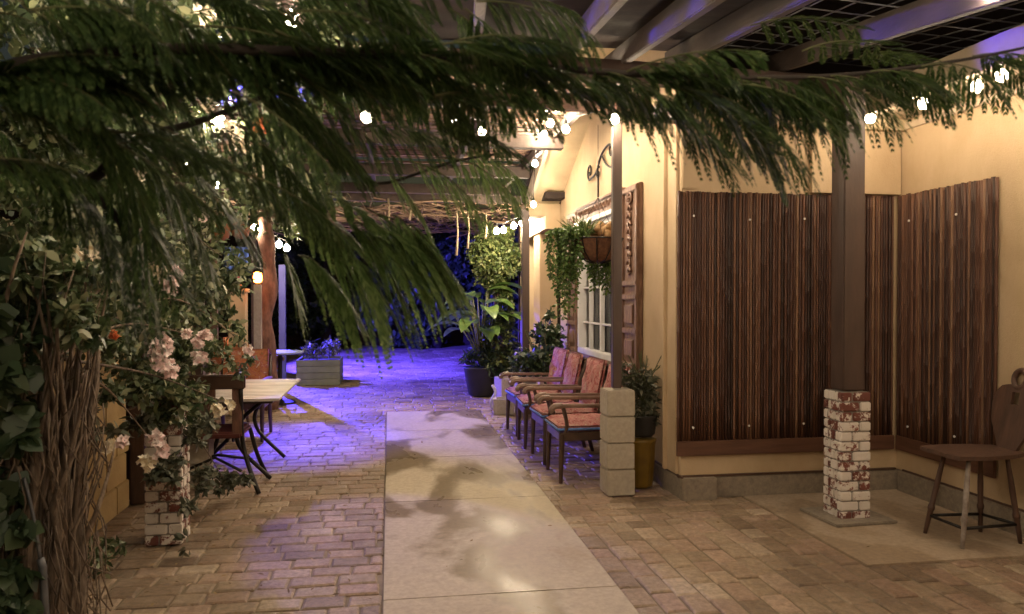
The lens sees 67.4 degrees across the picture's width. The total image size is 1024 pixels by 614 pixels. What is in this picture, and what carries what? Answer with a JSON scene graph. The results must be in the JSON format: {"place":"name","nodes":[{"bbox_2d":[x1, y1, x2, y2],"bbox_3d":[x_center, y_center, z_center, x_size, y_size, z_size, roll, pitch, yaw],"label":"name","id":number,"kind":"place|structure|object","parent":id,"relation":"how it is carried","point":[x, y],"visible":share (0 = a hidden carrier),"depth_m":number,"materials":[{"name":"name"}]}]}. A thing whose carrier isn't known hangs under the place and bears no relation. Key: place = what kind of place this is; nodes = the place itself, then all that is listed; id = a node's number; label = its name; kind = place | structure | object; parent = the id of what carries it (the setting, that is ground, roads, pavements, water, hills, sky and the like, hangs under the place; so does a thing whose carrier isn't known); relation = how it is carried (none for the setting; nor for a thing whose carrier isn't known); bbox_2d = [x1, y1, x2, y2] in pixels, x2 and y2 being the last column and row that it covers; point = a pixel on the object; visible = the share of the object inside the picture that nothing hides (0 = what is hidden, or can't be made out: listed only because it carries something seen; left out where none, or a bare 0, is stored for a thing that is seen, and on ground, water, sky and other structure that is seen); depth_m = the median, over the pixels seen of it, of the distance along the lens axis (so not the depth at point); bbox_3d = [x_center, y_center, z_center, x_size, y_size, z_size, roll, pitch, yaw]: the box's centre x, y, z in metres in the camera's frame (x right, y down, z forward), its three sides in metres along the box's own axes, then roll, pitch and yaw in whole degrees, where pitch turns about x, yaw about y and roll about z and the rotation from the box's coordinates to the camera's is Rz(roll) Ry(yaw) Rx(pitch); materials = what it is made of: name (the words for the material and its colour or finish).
{"place":"outdoors","nodes":[
{"label":"outdoors","id":0,"kind":"place"},
{"bbox_2d":[0,210,517,345],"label":"hedge","id":1,"kind":"object","parent":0,"point":[456,337],"visible":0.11,"depth_m":23.58,"materials":[{"name":"green plant"}]},
{"bbox_2d":[0,0,555,217],"label":"sky","id":2,"kind":"structure","parent":0,"point":[414,180],"materials":[{"name":"black"}]},
{"bbox_2d":[383,410,638,613],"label":"path","id":3,"kind":"structure","parent":0,"point":[518,555],"depth_m":4.79,"materials":[{"name":"concrete"}]},
{"bbox_2d":[515,352,535,416],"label":"block pier","id":4,"kind":"structure","parent":0,"point":[522,413],"depth_m":9.60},
{"bbox_2d":[86,344,1023,613],"bbox_3d":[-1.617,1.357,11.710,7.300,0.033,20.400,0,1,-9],"label":"paving","id":5,"kind":"structure","parent":0,"point":[360,588],"depth_m":4.73,"materials":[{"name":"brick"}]},
{"bbox_2d":[0,257,52,613],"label":"ivy","id":6,"kind":"object","parent":5,"relation":"on","point":[19,436],"visible":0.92,"depth_m":2.48,"materials":[{"name":"green plant"}]},
{"bbox_2d":[19,342,148,535],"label":"garden wall","id":7,"kind":"structure","parent":5,"relation":"on","point":[125,484],"depth_m":5.28,"materials":[{"name":"beige"}]},
{"bbox_2d":[87,535,130,582],"bbox_3d":[-2.280,1.318,4.126,0.362,0.295,0.465,0,1,-9],"label":"weedy shrub","id":8,"kind":"object","parent":5,"relation":"on","point":[114,548],"visible":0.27,"depth_m":4.15,"materials":[{"name":"green plant"}]},
{"bbox_2d":[48,206,222,305],"bbox_3d":[-9.855,-0.677,20.003,5.441,4.906,3.110,0,1,-9],"label":"dark tree","id":9,"kind":"object","parent":5,"relation":"on","point":[111,290],"depth_m":19.94,"materials":[{"name":"green plant"}]},
{"bbox_2d":[144,401,189,545],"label":"brick pier","id":10,"kind":"structure","parent":5,"relation":"on","point":[164,523],"depth_m":4.62,"materials":[{"name":"white brick"}]},
{"bbox_2d":[0,0,380,613],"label":"climbing vine","id":11,"kind":"object","parent":5,"relation":"on","point":[74,318],"visible":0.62,"depth_m":3.04,"materials":[{"name":"green plant"}]},
{"bbox_2d":[22,477,48,613],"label":"sprinkler pipe","id":12,"kind":"object","parent":11,"relation":"attached to","point":[43,583],"visible":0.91,"depth_m":2.52,"materials":[{"name":"grey metal"}]},
{"bbox_2d":[6,41,235,127],"bbox_3d":[-2.062,-1.290,4.258,2.058,0.540,0.346,0,1,3],"label":"string light","id":13,"kind":"object","parent":11,"relation":"hanging from","point":[217,121],"visible":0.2,"depth_m":4.35,"materials":[{"name":"beige glass"}]},
{"bbox_2d":[188,396,213,489],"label":"block pier","id":14,"kind":"structure","parent":5,"relation":"on","point":[199,455],"depth_m":5.94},
{"bbox_2d":[29,0,1023,390],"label":"pergola","id":15,"kind":"object","parent":14,"relation":"on","point":[629,30],"visible":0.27,"depth_m":5.15,"materials":[{"name":"brown wood"}]},
{"bbox_2d":[212,191,231,240],"bbox_3d":[-3.097,-1.107,8.206,0.349,0.790,0.329,0,1,-9],"label":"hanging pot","id":16,"kind":"object","parent":15,"relation":"hanging from","point":[226,235],"visible":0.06,"depth_m":8.16,"materials":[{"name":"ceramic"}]},
{"bbox_2d":[232,193,251,238],"bbox_3d":[-2.915,-1.128,8.234,0.281,0.790,0.345,0,1,-9],"label":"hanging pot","id":17,"kind":"object","parent":15,"relation":"hanging from","point":[248,231],"visible":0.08,"depth_m":8.19,"materials":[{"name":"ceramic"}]},
{"bbox_2d":[42,35,553,134],"bbox_3d":[-0.878,-1.294,4.903,1.088,0.550,4.635,1,1,40],"label":"string light","id":18,"kind":"object","parent":15,"relation":"hanging from","point":[365,121],"visible":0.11,"depth_m":5.55,"materials":[{"name":"beige glass"}]},
{"bbox_2d":[542,198,623,319],"bbox_3d":[0.572,-0.678,6.149,0.670,1.565,0.609,0,1,-9],"label":"hanging basket","id":19,"kind":"object","parent":15,"relation":"hanging from","point":[592,247],"visible":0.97,"depth_m":6.07,"materials":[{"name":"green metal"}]},
{"bbox_2d":[556,105,618,132],"bbox_3d":[0.525,-1.594,6.157,0.405,0.494,1.263,0,1,-22],"label":"string light","id":20,"kind":"object","parent":15,"relation":"hanging from","point":[567,129],"visible":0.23,"depth_m":6.59,"materials":[{"name":"beige glass"}]},
{"bbox_2d":[188,344,249,421],"bbox_3d":[-3.510,0.920,8.969,0.555,0.933,0.738,0,1,21],"label":"armchair","id":21,"kind":"object","parent":5,"relation":"on","point":[217,361],"visible":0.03,"depth_m":9.18,"materials":[{"name":"brown wood"}]},
{"bbox_2d":[187,375,267,494],"bbox_3d":[-2.309,0.965,6.024,0.742,0.908,0.592,0,1,-9],"label":"dining chair","id":22,"kind":"object","parent":5,"relation":"on","point":[238,427],"visible":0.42,"depth_m":5.83,"materials":[{"name":"brown wood"}]},
{"bbox_2d":[227,289,249,415],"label":"tan pillar","id":23,"kind":"structure","parent":5,"relation":"on","point":[241,308],"depth_m":9.67,"materials":[{"name":"beige paint"}]},
{"bbox_2d":[218,349,272,441],"bbox_3d":[-2.873,0.931,8.159,0.555,0.933,0.738,0,1,-9],"label":"armchair","id":24,"kind":"object","parent":5,"relation":"on","point":[262,369],"visible":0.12,"depth_m":8.39,"materials":[{"name":"brown wood"}]},
{"bbox_2d":[193,379,300,479],"bbox_3d":[-2.368,1.054,6.589,0.920,0.713,1.458,0,1,-9],"label":"slatted table","id":25,"kind":"object","parent":5,"relation":"on","point":[258,393],"visible":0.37,"depth_m":6.37,"materials":[{"name":"brown wood"}]},
{"bbox_2d":[222,337,284,374],"bbox_3d":[-3.740,0.893,11.059,0.738,0.933,0.555,0,1,21],"label":"armchair","id":26,"kind":"object","parent":5,"relation":"on","point":[283,358],"visible":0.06,"depth_m":11.15,"materials":[{"name":"brown wood"}]},
{"bbox_2d":[252,266,262,415],"bbox_3d":[-3.183,0.427,9.624,0.140,1.872,0.136,0,1,-9],"label":"post","id":27,"kind":"object","parent":5,"relation":"on","point":[257,275],"visible":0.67,"depth_m":9.58,"materials":[{"name":"orange"}]},
{"bbox_2d":[215,152,349,410],"bbox_3d":[-3.084,-0.476,10.179,1.889,3.713,1.458,0,1,-9],"label":"patio tree","id":28,"kind":"object","parent":5,"relation":"on","point":[266,245],"visible":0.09,"depth_m":10.14,"materials":[{"name":"red plant"}]},
{"bbox_2d":[251,222,289,250],"bbox_3d":[-3.286,-0.960,10.454,0.123,0.359,0.859,0,1,17],"label":"string light","id":29,"kind":"object","parent":28,"relation":"hanging from","point":[279,245],"visible":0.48,"depth_m":10.60,"materials":[{"name":"beige glass"}]},
{"bbox_2d":[279,265,285,378],"bbox_3d":[-3.583,0.342,11.990,0.100,2.000,0.100,0,1,-9],"label":"blue post","id":30,"kind":"object","parent":5,"relation":"on","point":[282,307],"visible":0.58,"depth_m":11.94,"materials":[{"name":"metal"}]},
{"bbox_2d":[276,350,302,404],"bbox_3d":[-3.270,0.990,10.833,0.640,0.735,0.640,0,1,-9],"label":"round table","id":31,"kind":"object","parent":5,"relation":"on","point":[279,353],"visible":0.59,"depth_m":10.80,"materials":[{"name":"white metal"}]},
{"bbox_2d":[296,335,342,385],"bbox_3d":[-3.352,0.900,13.422,0.792,0.841,0.989,0,1,-9],"label":"planter box","id":32,"kind":"object","parent":5,"relation":"on","point":[312,369],"visible":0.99,"depth_m":13.03,"materials":[{"name":"wood"}]},
{"bbox_2d":[243,223,419,349],"bbox_3d":[-5.156,-0.470,22.086,5.832,3.886,3.590,0,1,-9],"label":"dark tree","id":33,"kind":"object","parent":5,"relation":"on","point":[321,327],"visible":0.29,"depth_m":21.74,"materials":[{"name":"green plant"}]},
{"bbox_2d":[204,190,524,350],"bbox_3d":[-2.267,-0.189,12.890,5.908,3.038,4.167,0,1,-9],"label":"thatched canopy","id":34,"kind":"object","parent":5,"relation":"on","point":[433,215],"visible":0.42,"depth_m":11.77,"materials":[{"name":"brown wood"}]},
{"bbox_2d":[223,246,249,272],"bbox_3d":[-4.052,-0.702,11.291,0.374,0.401,0.074,0,1,-9],"label":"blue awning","id":35,"kind":"object","parent":34,"relation":"hanging from","point":[245,255],"visible":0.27,"depth_m":11.29,"materials":[{"name":"fabric"}]},
{"bbox_2d":[369,225,490,349],"bbox_3d":[-2.071,-0.613,23.115,4.507,4.016,2.987,0,1,-9],"label":"dark tree","id":36,"kind":"object","parent":5,"relation":"on","point":[462,272],"visible":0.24,"depth_m":22.41,"materials":[{"name":"green plant"}]},
{"bbox_2d":[427,282,520,396],"bbox_3d":[-0.543,0.486,11.567,1.492,1.724,1.499,1,1,35],"label":"broadleaf plant","id":37,"kind":"object","parent":5,"relation":"on","point":[479,377],"visible":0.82,"depth_m":11.47,"materials":[{"name":"green plant"}]},
{"bbox_2d":[464,221,520,375],"bbox_3d":[-0.209,0.004,11.770,0.875,2.688,0.957,1,1,39],"label":"climbing shrub","id":38,"kind":"object","parent":5,"relation":"on","point":[496,258],"visible":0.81,"depth_m":11.62,"materials":[{"name":"green plant"}]},
{"bbox_2d":[490,384,496,408],"bbox_3d":[-0.256,1.187,10.146,0.076,0.338,0.145,0,1,-26],"label":"bent pipe","id":39,"kind":"object","parent":5,"relation":"on","point":[494,395],"visible":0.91,"depth_m":10.11,"materials":[{"name":"white paint"}]},
{"bbox_2d":[469,222,517,348],"bbox_3d":[1.270,-0.815,22.686,6.026,4.636,2.970,0,1,-9],"label":"dark tree","id":40,"kind":"object","parent":5,"relation":"on","point":[514,298],"visible":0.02,"depth_m":22.31,"materials":[{"name":"green plant"}]},
{"bbox_2d":[493,397,513,414],"bbox_3d":[-0.109,1.270,9.874,0.260,0.200,0.260,0,1,-1],"label":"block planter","id":41,"kind":"object","parent":5,"relation":"on","point":[499,405],"visible":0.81,"depth_m":9.74,"materials":[{"name":"beige concrete"}]},
{"bbox_2d":[494,376,514,396],"bbox_3d":[-0.040,1.177,10.897,0.340,0.360,0.340,0,1,-19],"label":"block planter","id":42,"kind":"object","parent":41,"relation":"on","point":[501,385],"visible":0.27,"depth_m":10.73,"materials":[{"name":"white concrete"}]},
{"bbox_2d":[0,0,1023,378],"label":"feathery tree","id":43,"kind":"object","parent":5,"relation":"on","point":[76,86],"visible":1,"depth_m":1.57,"materials":[{"name":"green plant"}]},
{"bbox_2d":[499,347,569,436],"bbox_3d":[0.264,0.926,8.542,0.738,0.933,0.555,0,1,-12],"label":"armchair","id":44,"kind":"object","parent":5,"relation":"on","point":[557,366],"visible":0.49,"depth_m":8.47,"materials":[{"name":"red fabric"}]},
{"bbox_2d":[508,306,570,383],"bbox_3d":[0.329,0.679,9.199,0.785,1.399,0.631,0,1,-25],"label":"potted shrub","id":45,"kind":"object","parent":5,"relation":"on","point":[536,358],"visible":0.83,"depth_m":9.11,"materials":[{"name":"green plant"}]},
{"bbox_2d":[509,351,586,448],"bbox_3d":[0.364,0.935,7.849,0.738,0.933,0.555,0,1,-7],"label":"armchair","id":46,"kind":"object","parent":5,"relation":"on","point":[574,371],"visible":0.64,"depth_m":7.66,"materials":[{"name":"brown wood"}]},
{"bbox_2d":[522,356,608,464],"bbox_3d":[0.506,0.944,7.153,0.738,0.933,0.555,0,1,-11],"label":"armchair","id":47,"kind":"object","parent":5,"relation":"on","point":[594,378],"visible":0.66,"depth_m":7.03,"materials":[{"name":"fabric"}]},
{"bbox_2d":[537,363,631,483],"bbox_3d":[0.617,0.953,6.462,0.738,0.933,0.555,0,1,-9],"label":"armchair","id":48,"kind":"object","parent":5,"relation":"on","point":[563,427],"visible":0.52,"depth_m":6.23,"materials":[{"name":"red fabric"}]},
{"bbox_2d":[600,387,634,495],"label":"block pier","id":49,"kind":"structure","parent":5,"relation":"on","point":[617,440],"depth_m":5.77,"materials":[{"name":"beige concrete"}]},
{"bbox_2d":[633,436,656,488],"bbox_3d":[1.013,1.227,6.093,0.264,0.385,0.264,0,1,-9],"label":"yellow pot","id":50,"kind":"object","parent":5,"relation":"on","point":[644,458],"visible":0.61,"depth_m":5.99,"materials":[{"name":"ceramic"}]},
{"bbox_2d":[622,351,661,436],"bbox_3d":[0.985,0.690,6.090,0.446,0.678,0.399,0,1,-9],"label":"potted shrub","id":51,"kind":"object","parent":50,"relation":"on","point":[644,387],"visible":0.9,"depth_m":6.01,"materials":[{"name":"green plant"}]},
{"bbox_2d":[510,0,1023,537],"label":"yellow house","id":52,"kind":"structure","parent":5,"relation":"on","point":[978,146],"depth_m":5.89,"materials":[{"name":"paint"}]},
{"bbox_2d":[494,218,533,233],"bbox_3d":[-0.015,-1.140,10.599,0.249,0.218,1.107,0,1,-21],"label":"string light","id":53,"kind":"object","parent":52,"relation":"hanging from","point":[503,228],"visible":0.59,"depth_m":10.85,"materials":[{"name":"beige glass"}]},
{"bbox_2d":[531,115,551,206],"bbox_3d":[0.261,-1.484,8.567,0.094,0.637,3.155,0,1,-3],"label":"string light","id":54,"kind":"object","parent":52,"relation":"attached to","point":[534,164],"visible":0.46,"depth_m":8.52,"materials":[{"name":"beige glass"}]},
{"bbox_2d":[578,216,610,361],"bbox_3d":[0.911,-0.183,7.841,0.102,1.400,1.600,0,1,-9],"label":"window","id":55,"kind":"structure","parent":52,"relation":"in","point":[594,311],"depth_m":8.21,"materials":[{"name":"white paint"}]},
{"bbox_2d":[587,143,610,196],"bbox_3d":[0.903,-1.357,7.691,0.024,0.470,1.140,0,1,-9],"label":"iron scroll","id":56,"kind":"object","parent":52,"relation":"attached to","point":[597,173],"visible":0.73,"depth_m":7.83,"materials":[{"name":"black metal"}]},
{"bbox_2d":[676,191,893,455],"bbox_3d":[2.089,0.121,5.816,1.767,1.964,0.034,0,1,-9],"label":"bamboo screen","id":57,"kind":"object","parent":52,"relation":"attached to","point":[751,312],"visible":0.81,"depth_m":5.78,"materials":[{"name":"brown wood"}]},
{"bbox_2d":[865,65,1007,122],"bbox_3d":[2.933,-1.359,3.439,0.158,0.180,5.102,0,1,-9],"label":"string light","id":58,"kind":"object","parent":52,"relation":"attached to","point":[977,88],"visible":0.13,"depth_m":4.60,"materials":[{"name":"beige glass"}]},
{"bbox_2d":[896,176,998,477],"bbox_3d":[3.067,0.126,5.463,0.034,1.964,0.989,0,1,-9],"label":"bamboo screen","id":59,"kind":"object","parent":52,"relation":"attached to","point":[947,309],"visible":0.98,"depth_m":5.40,"materials":[{"name":"brown wood"}]},
{"bbox_2d":[743,489,1023,566],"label":"concrete pad","id":60,"kind":"object","parent":5,"relation":"on","point":[905,539],"visible":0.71,"depth_m":4.84,"materials":[{"name":"beige concrete"}]},
{"bbox_2d":[800,506,897,527],"bbox_3d":[2.284,1.421,5.236,0.460,0.020,0.420,0,1,-12],"label":"footing","id":61,"kind":"object","parent":60,"relation":"on","point":[821,514],"visible":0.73,"depth_m":5.11,"materials":[{"name":"beige concrete"}]},
{"bbox_2d":[823,389,870,518],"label":"brick pier","id":62,"kind":"structure","parent":61,"relation":"on","point":[846,488],"depth_m":5.14,"materials":[{"name":"white brick"}]},
{"bbox_2d":[920,368,1023,548],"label":"carved chair","id":63,"kind":"object","parent":60,"relation":"on","point":[1007,416],"visible":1,"depth_m":4.76,"materials":[{"name":"brown wood"}]}
]}

